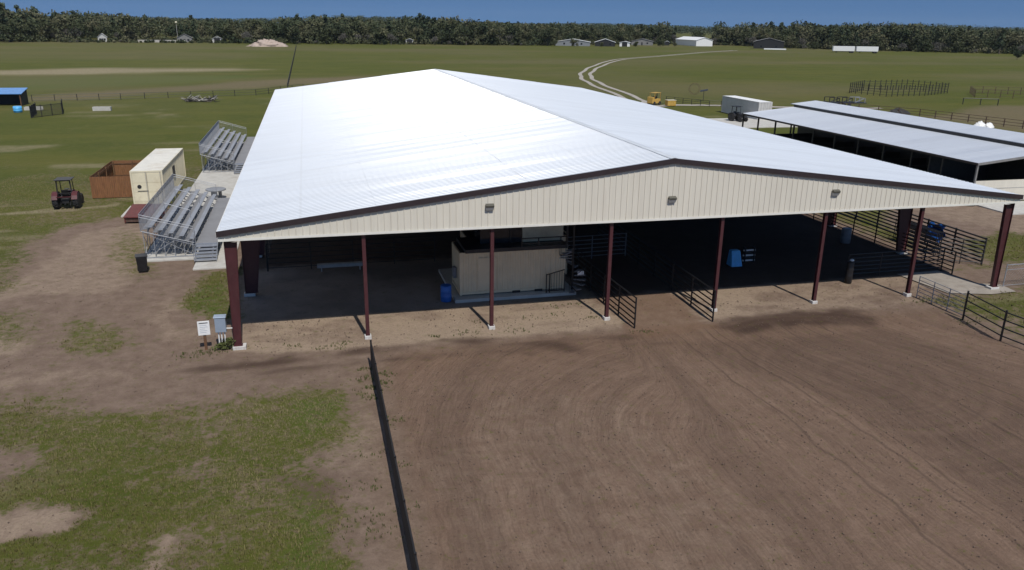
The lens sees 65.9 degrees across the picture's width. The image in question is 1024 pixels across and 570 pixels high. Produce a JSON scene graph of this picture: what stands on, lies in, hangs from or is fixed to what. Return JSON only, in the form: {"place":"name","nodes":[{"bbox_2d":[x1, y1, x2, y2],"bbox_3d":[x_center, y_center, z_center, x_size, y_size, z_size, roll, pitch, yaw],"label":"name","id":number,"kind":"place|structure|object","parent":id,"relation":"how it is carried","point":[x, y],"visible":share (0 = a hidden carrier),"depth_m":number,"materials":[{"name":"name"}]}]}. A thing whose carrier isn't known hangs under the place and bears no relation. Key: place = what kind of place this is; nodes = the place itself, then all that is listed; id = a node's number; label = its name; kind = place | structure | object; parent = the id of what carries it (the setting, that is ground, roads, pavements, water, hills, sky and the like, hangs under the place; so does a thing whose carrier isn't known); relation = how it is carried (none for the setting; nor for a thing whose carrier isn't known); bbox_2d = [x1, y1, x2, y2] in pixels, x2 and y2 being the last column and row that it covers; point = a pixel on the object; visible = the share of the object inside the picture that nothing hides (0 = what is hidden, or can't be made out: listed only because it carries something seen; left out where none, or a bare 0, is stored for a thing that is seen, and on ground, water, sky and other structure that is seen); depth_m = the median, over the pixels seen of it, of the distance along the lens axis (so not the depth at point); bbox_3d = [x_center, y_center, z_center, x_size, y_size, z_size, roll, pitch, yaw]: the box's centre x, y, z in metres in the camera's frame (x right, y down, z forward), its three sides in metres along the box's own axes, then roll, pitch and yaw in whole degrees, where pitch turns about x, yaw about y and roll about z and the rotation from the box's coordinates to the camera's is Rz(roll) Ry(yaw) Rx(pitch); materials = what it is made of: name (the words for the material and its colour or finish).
{"place":"outdoors","nodes":[
{"label":"outdoors","id":0,"kind":"place"},
{"bbox_2d":[0,23,1023,569],"bbox_3d":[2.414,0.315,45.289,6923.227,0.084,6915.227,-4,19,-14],"label":"ground","id":1,"kind":"structure","parent":0,"point":[924,531],"depth_m":34.98,"materials":[{"name":"soil"}]},
{"bbox_2d":[0,20,20,41],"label":"broadleaf tree","id":2,"kind":"object","parent":1,"relation":"on","point":[9,30],"visible":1,"depth_m":458.30,"materials":[{"name":"green plant"}]},
{"bbox_2d":[0,88,28,105],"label":"blue shelter","id":3,"kind":"object","parent":1,"relation":"on","point":[13,96],"visible":1,"depth_m":136.71,"materials":[{"name":"metal"}]},
{"bbox_2d":[16,19,38,38],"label":"broadleaf tree","id":4,"kind":"object","parent":1,"relation":"on","point":[28,27],"visible":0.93,"depth_m":471.63,"materials":[{"name":"green plant"}]},
{"bbox_2d":[29,99,62,117],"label":"dog kennel","id":5,"kind":"object","parent":1,"relation":"on","point":[33,110],"visible":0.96,"depth_m":121.27,"materials":[{"name":"metal"}]},
{"bbox_2d":[51,177,83,208],"bbox_3d":[-35.697,-7.482,63.471,1.912,2.369,2.865,-4,19,-15],"label":"tractor","id":6,"kind":"object","parent":1,"relation":"on","point":[65,197],"visible":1,"depth_m":62.62,"materials":[{"name":"metal"}]},
{"bbox_2d":[89,160,141,198],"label":"wood pen","id":7,"kind":"object","parent":1,"relation":"on","point":[103,179],"visible":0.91,"depth_m":66.86,"materials":[{"name":"wood"}]},
{"bbox_2d":[117,25,137,39],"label":"broadleaf tree","id":8,"kind":"object","parent":1,"relation":"on","point":[126,30],"visible":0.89,"depth_m":489.64,"materials":[{"name":"green plant"}]},
{"bbox_2d":[135,253,147,271],"bbox_3d":[-22.243,-1.315,47.486,0.660,1.019,0.760,-8,20,-25],"label":"trash can","id":9,"kind":"object","parent":1,"relation":"on","point":[141,261],"visible":1,"depth_m":47.22,"materials":[{"name":"black paint"}]},
{"bbox_2d":[123,204,164,222],"bbox_3d":[-27.819,-5.446,59.749,2.250,0.897,2.550,-2,19,-8],"label":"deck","id":10,"kind":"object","parent":1,"relation":"on","point":[132,213],"visible":0.45,"depth_m":59.22,"materials":[{"name":"red paint"}]},
{"bbox_2d":[129,148,185,203],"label":"shipping container","id":11,"kind":"object","parent":1,"relation":"on","point":[153,171],"visible":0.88,"depth_m":65.16,"materials":[{"name":"beige metal"}]},
{"bbox_2d":[131,172,149,202],"bbox_3d":[-30.101,-7.864,64.017,1.075,2.600,0.098,-4,19,-14],"label":"door","id":12,"kind":"structure","parent":11,"relation":"in","point":[142,196],"depth_m":64.02,"materials":[{"name":"beige metal"}]},
{"bbox_2d":[146,171,163,201],"bbox_3d":[-29.029,-7.934,64.276,1.075,2.600,0.098,-4,19,-14],"label":"door","id":13,"kind":"structure","parent":11,"relation":"in","point":[154,181],"depth_m":64.16,"materials":[{"name":"beige metal"}]},
{"bbox_2d":[31,84,298,100],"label":"stock fence","id":14,"kind":"object","parent":1,"relation":"on","point":[234,92],"visible":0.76,"depth_m":149.71,"materials":[{"name":"metal"}]},
{"bbox_2d":[121,142,243,269],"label":"concrete slab","id":15,"kind":"structure","parent":1,"relation":"on","point":[227,180],"depth_m":57.67,"materials":[{"name":"concrete"}]},
{"bbox_2d":[138,174,229,261],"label":"bleachers","id":16,"kind":"object","parent":15,"relation":"on","point":[207,239],"visible":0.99,"depth_m":53.82,"materials":[{"name":"grey metal"}]},
{"bbox_2d":[205,187,225,199],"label":"picnic table","id":17,"kind":"object","parent":15,"relation":"on","point":[219,190],"visible":0.87,"depth_m":66.68,"materials":[{"name":"grey plastic"}]},
{"bbox_2d":[199,120,254,173],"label":"bleachers","id":18,"kind":"object","parent":15,"relation":"on","point":[209,139],"visible":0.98,"depth_m":84.04,"materials":[{"name":"grey metal"}]},
{"bbox_2d":[181,94,218,101],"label":"brush pile","id":19,"kind":"object","parent":1,"relation":"on","point":[198,99],"visible":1,"depth_m":145.28,"materials":[{"name":"grey wood"}]},
{"bbox_2d":[197,321,209,349],"bbox_3d":[-14.133,2.349,36.333,0.520,1.500,0.149,-5,19,-17],"label":"sign board","id":20,"kind":"object","parent":1,"relation":"on","point":[203,327],"visible":0.99,"depth_m":36.17,"materials":[{"name":"white wood"}]},
{"bbox_2d":[213,314,231,346],"bbox_3d":[-13.273,2.184,36.581,0.891,1.680,0.290,-3,19,-11],"label":"electrical cabinet","id":21,"kind":"object","parent":1,"relation":"on","point":[220,323],"visible":0.98,"depth_m":36.34,"materials":[{"name":"metal"}]},
{"bbox_2d":[211,337,235,349],"bbox_3d":[-13.317,2.731,36.497,1.111,0.668,0.537,-4,19,-14],"label":"weed bush","id":22,"kind":"object","parent":1,"relation":"on","point":[223,344],"visible":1,"depth_m":36.44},
{"bbox_2d":[219,18,236,39],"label":"broadleaf tree","id":23,"kind":"object","parent":1,"relation":"on","point":[228,29],"visible":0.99,"depth_m":503.56,"materials":[{"name":"green plant"}]},
{"bbox_2d":[249,39,287,46],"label":"dirt pile","id":24,"kind":"object","parent":1,"relation":"on","point":[266,43],"visible":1,"depth_m":448.95,"materials":[{"name":"soil"}]},
{"bbox_2d":[258,22,280,39],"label":"broadleaf tree","id":25,"kind":"object","parent":1,"relation":"on","point":[267,29],"visible":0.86,"depth_m":510.51,"materials":[{"name":"green plant"}]},
{"bbox_2d":[268,28,285,39],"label":"broadleaf tree","id":26,"kind":"object","parent":1,"relation":"on","point":[278,31],"visible":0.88,"depth_m":511.59,"materials":[{"name":"green plant"}]},
{"bbox_2d":[287,27,302,43],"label":"broadleaf tree","id":27,"kind":"object","parent":1,"relation":"on","point":[292,34],"visible":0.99,"depth_m":499.92,"materials":[{"name":"green plant"}]},
{"bbox_2d":[303,27,318,43],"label":"broadleaf tree","id":28,"kind":"object","parent":1,"relation":"on","point":[311,33],"visible":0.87,"depth_m":516.23,"materials":[{"name":"green plant"}]},
{"bbox_2d":[316,26,335,43],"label":"broadleaf tree","id":29,"kind":"object","parent":1,"relation":"on","point":[326,35],"visible":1,"depth_m":505.67,"materials":[{"name":"green plant"}]},
{"bbox_2d":[317,261,362,271],"bbox_3d":[-10.471,-1.122,48.309,2.800,0.450,0.310,-4,19,-14],"label":"plank bench","id":30,"kind":"object","parent":1,"relation":"on","point":[339,264],"visible":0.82,"depth_m":48.15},
{"bbox_2d":[265,235,434,270],"bbox_3d":[-9.871,-1.905,49.026,10.260,1.900,0.060,-4,19,-14],"label":"cross fence","id":31,"kind":"object","parent":1,"relation":"on","point":[352,249],"visible":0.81,"depth_m":48.88,"materials":[{"name":"metal"}]},
{"bbox_2d":[371,26,387,44],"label":"broadleaf tree","id":32,"kind":"object","parent":1,"relation":"on","point":[380,33],"visible":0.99,"depth_m":514.07,"materials":[{"name":"green plant"}]},
{"bbox_2d":[370,340,418,569],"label":"yard fence","id":33,"kind":"object","parent":1,"relation":"on","point":[412,552],"visible":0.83,"depth_m":25.43,"materials":[{"name":"metal"}]},
{"bbox_2d":[387,29,405,40],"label":"broadleaf tree","id":34,"kind":"object","parent":1,"relation":"on","point":[398,35],"visible":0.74,"depth_m":532.69,"materials":[{"name":"green plant"}]},
{"bbox_2d":[412,26,429,41],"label":"broadleaf tree","id":35,"kind":"object","parent":1,"relation":"on","point":[420,33],"visible":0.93,"depth_m":537.13,"materials":[{"name":"green plant"}]},
{"bbox_2d":[437,30,449,44],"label":"broadleaf tree","id":36,"kind":"object","parent":1,"relation":"on","point":[441,34],"visible":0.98,"depth_m":535.99,"materials":[{"name":"green plant"}]},
{"bbox_2d":[440,283,451,301],"bbox_3d":[-3.609,0.427,43.196,0.618,0.910,0.612,-4,19,-14],"label":"plastic barrel","id":37,"kind":"object","parent":1,"relation":"on","point":[445,290],"visible":1,"depth_m":42.97,"materials":[{"name":"plastic"}]},
{"bbox_2d":[455,21,478,44],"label":"broadleaf tree","id":38,"kind":"object","parent":1,"relation":"on","point":[467,33],"visible":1,"depth_m":530.09,"materials":[{"name":"green plant"}]},
{"bbox_2d":[484,28,498,44],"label":"broadleaf tree","id":39,"kind":"object","parent":1,"relation":"on","point":[491,37],"visible":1,"depth_m":532.60,"materials":[{"name":"green plant"}]},
{"bbox_2d":[439,268,575,302],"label":"concrete slab","id":40,"kind":"structure","parent":1,"relation":"on","point":[446,275],"depth_m":44.15,"materials":[{"name":"concrete"}]},
{"bbox_2d":[452,241,565,295],"bbox_3d":[-0.287,-1.158,44.986,6.288,2.540,2.480,-4,19,-14],"label":"office container","id":41,"kind":"object","parent":40,"relation":"on","point":[519,271],"visible":0.73,"depth_m":43.95,"materials":[{"name":"metal"}]},
{"bbox_2d":[478,257,495,289],"bbox_3d":[-1.384,-0.623,43.596,1.000,1.850,0.075,-4,19,-14],"label":"personnel door","id":42,"kind":"structure","parent":41,"relation":"in","point":[483,263],"depth_m":43.54,"materials":[{"name":"metal"}]},
{"bbox_2d":[457,225,568,253],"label":"viewing deck","id":43,"kind":"structure","parent":41,"relation":"on","point":[468,245],"depth_m":43.59,"materials":[{"name":"metal"}]},
{"bbox_2d":[474,225,563,243],"bbox_3d":[0.381,-3.721,44.705,5.000,2.200,1.900,-4,19,-14],"label":"announcer booth","id":44,"kind":"object","parent":43,"relation":"on","point":[502,235],"visible":0.3,"depth_m":44.15,"materials":[{"name":"beige metal"}]},
{"bbox_2d":[460,230,567,273],"bbox_3d":[0.112,-2.039,47.644,6.098,2.530,2.440,-4,19,-14],"label":"office container","id":45,"kind":"object","parent":40,"relation":"on","point":[466,233],"visible":0.06,"depth_m":47.10,"materials":[{"name":"metal"}]},
{"bbox_2d":[546,269,564,292],"bbox_3d":[2.437,-0.229,44.298,1.100,1.322,0.050,-4,19,-14],"label":"stair guard","id":46,"kind":"object","parent":40,"relation":"on","point":[550,278],"visible":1,"depth_m":44.28,"materials":[{"name":"black paint"}]},
{"bbox_2d":[0,2,1023,49],"bbox_3d":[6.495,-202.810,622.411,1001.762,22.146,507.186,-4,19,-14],"label":"wood","id":47,"kind":"object","parent":1,"relation":"on","point":[152,27],"visible":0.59,"depth_m":543.92,"materials":[{"name":"green plant"}]},
{"bbox_2d":[0,33,1023,53],"bbox_3d":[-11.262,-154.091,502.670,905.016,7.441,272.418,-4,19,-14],"label":"undergrowth","id":48,"kind":"object","parent":1,"relation":"on","point":[475,41],"visible":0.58,"depth_m":517.09,"materials":[{"name":"green plant"}]},
{"bbox_2d":[0,259,1023,569],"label":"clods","id":49,"kind":"object","parent":1,"relation":"on","point":[636,413],"visible":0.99,"depth_m":31.73,"materials":[{"name":"soil"}]},
{"bbox_2d":[511,31,527,44],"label":"broadleaf tree","id":50,"kind":"object","parent":1,"relation":"on","point":[519,35],"visible":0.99,"depth_m":540.68,"materials":[{"name":"green plant"}]},
{"bbox_2d":[539,26,556,45],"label":"broadleaf tree","id":51,"kind":"object","parent":1,"relation":"on","point":[549,35],"visible":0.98,"depth_m":541.06,"materials":[{"name":"green plant"}]},
{"bbox_2d":[561,26,581,39],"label":"broadleaf tree","id":52,"kind":"object","parent":1,"relation":"on","point":[576,30],"visible":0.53,"depth_m":567.68,"materials":[{"name":"green plant"}]},
{"bbox_2d":[555,39,589,45],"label":"farm house","id":53,"kind":"structure","parent":1,"relation":"on","point":[568,43],"depth_m":549.32,"materials":[{"name":"grey plastic"}]},
{"bbox_2d":[559,225,586,293],"bbox_3d":[3.422,-1.454,44.256,1.552,4.000,1.559,-4,19,-14],"label":"spiral stair","id":54,"kind":"object","parent":1,"relation":"on","point":[580,272],"visible":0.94,"depth_m":44.23,"materials":[{"name":"metal"}]},
{"bbox_2d":[127,15,1023,34],"bbox_3d":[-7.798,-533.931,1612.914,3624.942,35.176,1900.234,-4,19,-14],"label":"distant wood","id":55,"kind":"object","parent":1,"relation":"on","point":[682,29],"visible":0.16,"depth_m":1684.65,"materials":[{"name":"plant"}]},
{"bbox_2d":[172,294,979,546],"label":"weeds","id":56,"kind":"object","parent":1,"relation":"on","point":[384,374],"visible":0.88,"depth_m":34.13,"materials":[{"name":"plant"}]},
{"bbox_2d":[580,26,591,40],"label":"broadleaf tree","id":57,"kind":"object","parent":1,"relation":"on","point":[585,33],"visible":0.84,"depth_m":601.19,"materials":[{"name":"green plant"}]},
{"bbox_2d":[567,246,636,328],"bbox_3d":[4.485,-0.350,45.069,0.090,1.821,12.100,-5,19,-16],"label":"alley fence","id":58,"kind":"object","parent":1,"relation":"on","point":[604,284],"visible":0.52,"depth_m":43.00,"materials":[{"name":"metal"}]},
{"bbox_2d":[215,69,1023,349],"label":"arena building","id":59,"kind":"structure","parent":1,"relation":"on","point":[431,150],"depth_m":43.29,"materials":[{"name":"white metal"}]},
{"bbox_2d":[615,30,628,41],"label":"broadleaf tree","id":60,"kind":"object","parent":1,"relation":"on","point":[622,37],"visible":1,"depth_m":598.42,"materials":[{"name":"green plant"}]},
{"bbox_2d":[598,223,715,321],"bbox_3d":[8.335,-1.604,48.951,0.090,1.861,18.042,-4,19,-13],"label":"alley fence","id":61,"kind":"object","parent":1,"relation":"on","point":[672,283],"visible":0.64,"depth_m":45.94,"materials":[{"name":"metal"}]},
{"bbox_2d":[568,233,626,258],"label":"alley gate","id":62,"kind":"structure","parent":61,"relation":"attached to","point":[592,243],"depth_m":51.42,"materials":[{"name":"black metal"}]},
{"bbox_2d":[676,36,713,45],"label":"metal shed","id":63,"kind":"structure","parent":1,"relation":"on","point":[694,41],"depth_m":594.53,"materials":[{"name":"white paint"}]},
{"bbox_2d":[726,249,741,266],"bbox_3d":[14.206,-1.734,50.323,0.755,1.000,0.690,-4,19,-14],"label":"plastic block","id":64,"kind":"object","parent":1,"relation":"on","point":[734,258],"depth_m":50.16,"materials":[{"name":"plastic"}]},
{"bbox_2d":[734,32,747,45],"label":"broadleaf tree","id":65,"kind":"object","parent":1,"relation":"on","point":[740,40],"visible":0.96,"depth_m":619.57,"materials":[{"name":"green plant"}]},
{"bbox_2d":[721,95,772,119],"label":"trailer","id":66,"kind":"object","parent":1,"relation":"on","point":[747,104],"visible":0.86,"depth_m":132.76,"materials":[{"name":"grey metal"}]},
{"bbox_2d":[785,36,798,47],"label":"broadleaf tree","id":67,"kind":"object","parent":1,"relation":"on","point":[791,41],"visible":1,"depth_m":562.73,"materials":[{"name":"green plant"}]},
{"bbox_2d":[832,46,854,52],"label":"semi trailer","id":68,"kind":"object","parent":1,"relation":"on","point":[850,49],"visible":0.98,"depth_m":479.25,"materials":[{"name":"white paint"}]},
{"bbox_2d":[840,227,851,243],"bbox_3d":[23.691,-3.518,56.026,0.700,1.050,0.693,-4,19,-14],"label":"plastic barrel","id":69,"kind":"object","parent":1,"relation":"on","point":[846,233],"visible":1,"depth_m":55.79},
{"bbox_2d":[838,34,854,45],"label":"broadleaf tree","id":70,"kind":"object","parent":1,"relation":"on","point":[847,41],"visible":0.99,"depth_m":546.74,"materials":[{"name":"green plant"}]},
{"bbox_2d":[844,259,854,283],"bbox_3d":[20.140,-0.839,47.128,0.433,1.470,0.428,-4,19,-14],"label":"trash drum","id":71,"kind":"object","parent":1,"relation":"on","point":[849,271],"visible":1,"depth_m":46.99,"materials":[{"name":"black paint"}]},
{"bbox_2d":[708,118,1023,214],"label":"concrete apron","id":72,"kind":"object","parent":1,"relation":"on","point":[1018,207],"visible":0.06,"depth_m":120.50,"materials":[{"name":"concrete"}]},
{"bbox_2d":[728,105,747,121],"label":"tractor","id":73,"kind":"object","parent":72,"relation":"on","point":[736,116],"visible":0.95,"depth_m":125.93,"materials":[{"name":"metal"}]},
{"bbox_2d":[855,46,878,52],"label":"semi trailer","id":74,"kind":"object","parent":1,"relation":"on","point":[866,49],"visible":1,"depth_m":477.97,"materials":[{"name":"white paint"}]},
{"bbox_2d":[870,33,888,46],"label":"broadleaf tree","id":75,"kind":"object","parent":1,"relation":"on","point":[879,39],"visible":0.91,"depth_m":530.88,"materials":[{"name":"green plant"}]},
{"bbox_2d":[805,212,956,273],"bbox_3d":[18.660,-12.557,82.761,0.090,1.650,73.090,-4,19,-14],"label":"side fence","id":76,"kind":"object","parent":1,"relation":"on","point":[875,233],"visible":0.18,"depth_m":54.84,"materials":[{"name":"metal"}]},
{"bbox_2d":[848,247,945,275],"bbox_3d":[23.794,-1.300,48.942,7.082,1.700,0.080,-4,19,-15],"label":"panel fence","id":77,"kind":"object","parent":1,"relation":"on","point":[880,260],"visible":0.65,"depth_m":48.82,"materials":[{"name":"metal"}]},
{"bbox_2d":[849,79,948,96],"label":"cattle pen","id":78,"kind":"object","parent":1,"relation":"on","point":[891,83],"visible":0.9,"depth_m":185.05,"materials":[{"name":"metal"}]},
{"bbox_2d":[846,209,987,263],"bbox_3d":[24.968,-9.461,73.181,0.894,1.970,47.723,-4,19,-14],"label":"corral fence","id":79,"kind":"object","parent":1,"relation":"on","point":[927,223],"visible":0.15,"depth_m":54.36,"materials":[{"name":"metal"}]},
{"bbox_2d":[926,222,945,242],"bbox_3d":[29.569,-3.706,55.184,0.449,1.304,1.699,-2,19,-8],"label":"tarp","id":80,"kind":"object","parent":79,"relation":"hanging from","point":[937,228],"visible":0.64,"depth_m":55.18,"materials":[{"name":"blue plastic"}]},
{"bbox_2d":[893,218,942,254],"bbox_3d":[28.190,-3.404,54.967,0.464,1.580,4.050,-4,19,-14],"label":"panel stack","id":81,"kind":"object","parent":1,"relation":"on","point":[929,233],"visible":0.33,"depth_m":54.09,"materials":[{"name":"metal"}]},
{"bbox_2d":[908,35,927,49],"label":"broadleaf tree","id":82,"kind":"object","parent":1,"relation":"on","point":[915,41],"visible":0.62,"depth_m":529.09,"materials":[{"name":"green plant"}]},
{"bbox_2d":[918,38,933,51],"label":"broadleaf tree","id":83,"kind":"object","parent":1,"relation":"on","point":[925,43],"visible":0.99,"depth_m":517.92,"materials":[{"name":"green plant"}]},
{"bbox_2d":[840,103,1023,128],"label":"paddock fence","id":84,"kind":"object","parent":1,"relation":"on","point":[951,115],"visible":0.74,"depth_m":132.65,"materials":[{"name":"metal"}]},
{"bbox_2d":[916,276,966,314],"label":"pipe gate","id":85,"kind":"structure","parent":1,"relation":"on","point":[939,296],"depth_m":43.31,"materials":[{"name":"metal"}]},
{"bbox_2d":[948,40,963,52],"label":"broadleaf tree","id":86,"kind":"object","parent":1,"relation":"on","point":[956,46],"visible":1,"depth_m":513.08,"materials":[{"name":"green plant"}]},
{"bbox_2d":[898,271,1015,293],"bbox_3d":[26.763,-0.160,47.633,4.800,0.001,4.600,-4,19,-14],"label":"concrete pad","id":87,"kind":"object","parent":1,"relation":"on","point":[960,285],"visible":1,"depth_m":47.34,"materials":[{"name":"concrete"}]},
{"bbox_2d":[937,238,986,264],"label":"corral gate","id":88,"kind":"structure","parent":1,"relation":"on","point":[961,252],"depth_m":51.24,"materials":[{"name":"metal"}]},
{"bbox_2d":[965,34,983,50],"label":"broadleaf tree","id":89,"kind":"object","parent":1,"relation":"on","point":[976,39],"visible":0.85,"depth_m":519.40,"materials":[{"name":"green plant"}]},
{"bbox_2d":[962,291,1023,344],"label":"pipe fence","id":90,"kind":"object","parent":1,"relation":"on","point":[1004,319],"visible":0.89,"depth_m":39.16,"materials":[{"name":"metal"}]},
{"bbox_2d":[969,86,1023,98],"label":"cattle pen","id":91,"kind":"object","parent":1,"relation":"on","point":[975,92],"visible":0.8,"depth_m":186.29,"materials":[{"name":"metal"}]},
{"bbox_2d":[993,28,1005,53],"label":"pine tree","id":92,"kind":"object","parent":1,"relation":"on","point":[999,44],"visible":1,"depth_m":497.39,"materials":[{"name":"green plant"}]},
{"bbox_2d":[992,28,1014,49],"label":"broadleaf tree","id":93,"kind":"object","parent":1,"relation":"on","point":[1008,38],"visible":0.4,"depth_m":509.82,"materials":[{"name":"green plant"}]},
{"bbox_2d":[0,171,1023,569],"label":"grass","id":94,"kind":"structure","parent":0,"point":[192,455],"depth_m":26.52,"materials":[{"name":"plant"}]},
{"bbox_2d":[0,0,1023,28],"label":"sky","id":95,"kind":"structure","parent":0,"point":[990,13],"materials":[{"name":"blue"}]},
{"bbox_2d":[595,39,615,46],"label":"farm house","id":96,"kind":"structure","parent":0,"point":[606,42],"depth_m":549.53,"materials":[{"name":"metal"}]},
{"bbox_2d":[631,38,653,44],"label":"farm house","id":97,"kind":"structure","parent":0,"point":[642,41],"depth_m":594.79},
{"bbox_2d":[578,50,736,103],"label":"road","id":98,"kind":"structure","parent":0,"point":[599,82],"depth_m":218.11,"materials":[{"name":"gravel"}]},
{"bbox_2d":[647,92,663,104],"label":"forklift","id":99,"kind":"object","parent":98,"relation":"on","point":[653,100],"visible":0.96,"depth_m":150.43,"materials":[{"name":"yellow paint"}]},
{"bbox_2d":[741,246,755,262],"bbox_3d":[15.308,-1.987,51.133,0.850,1.000,0.320,-4,19,-14],"label":"jump block","id":100,"kind":"object","parent":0,"point":[751,255],"depth_m":51.07,"materials":[{"name":"white paint"}]},
{"bbox_2d":[753,38,783,48],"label":"building","id":101,"kind":"structure","parent":0,"point":[766,43],"depth_m":546.23,"materials":[{"name":"metal"}]},
{"bbox_2d":[654,104,882,108],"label":"path","id":102,"kind":"structure","parent":0,"point":[721,105],"depth_m":151.13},
{"bbox_2d":[824,97,866,105],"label":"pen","id":103,"kind":"object","parent":102,"relation":"on","point":[851,102],"visible":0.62,"depth_m":151.37,"materials":[{"name":"metal"}]},
{"bbox_2d":[742,101,1023,199],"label":"stable barn","id":104,"kind":"structure","parent":0,"point":[986,156],"depth_m":82.88,"materials":[{"name":"grey metal"}]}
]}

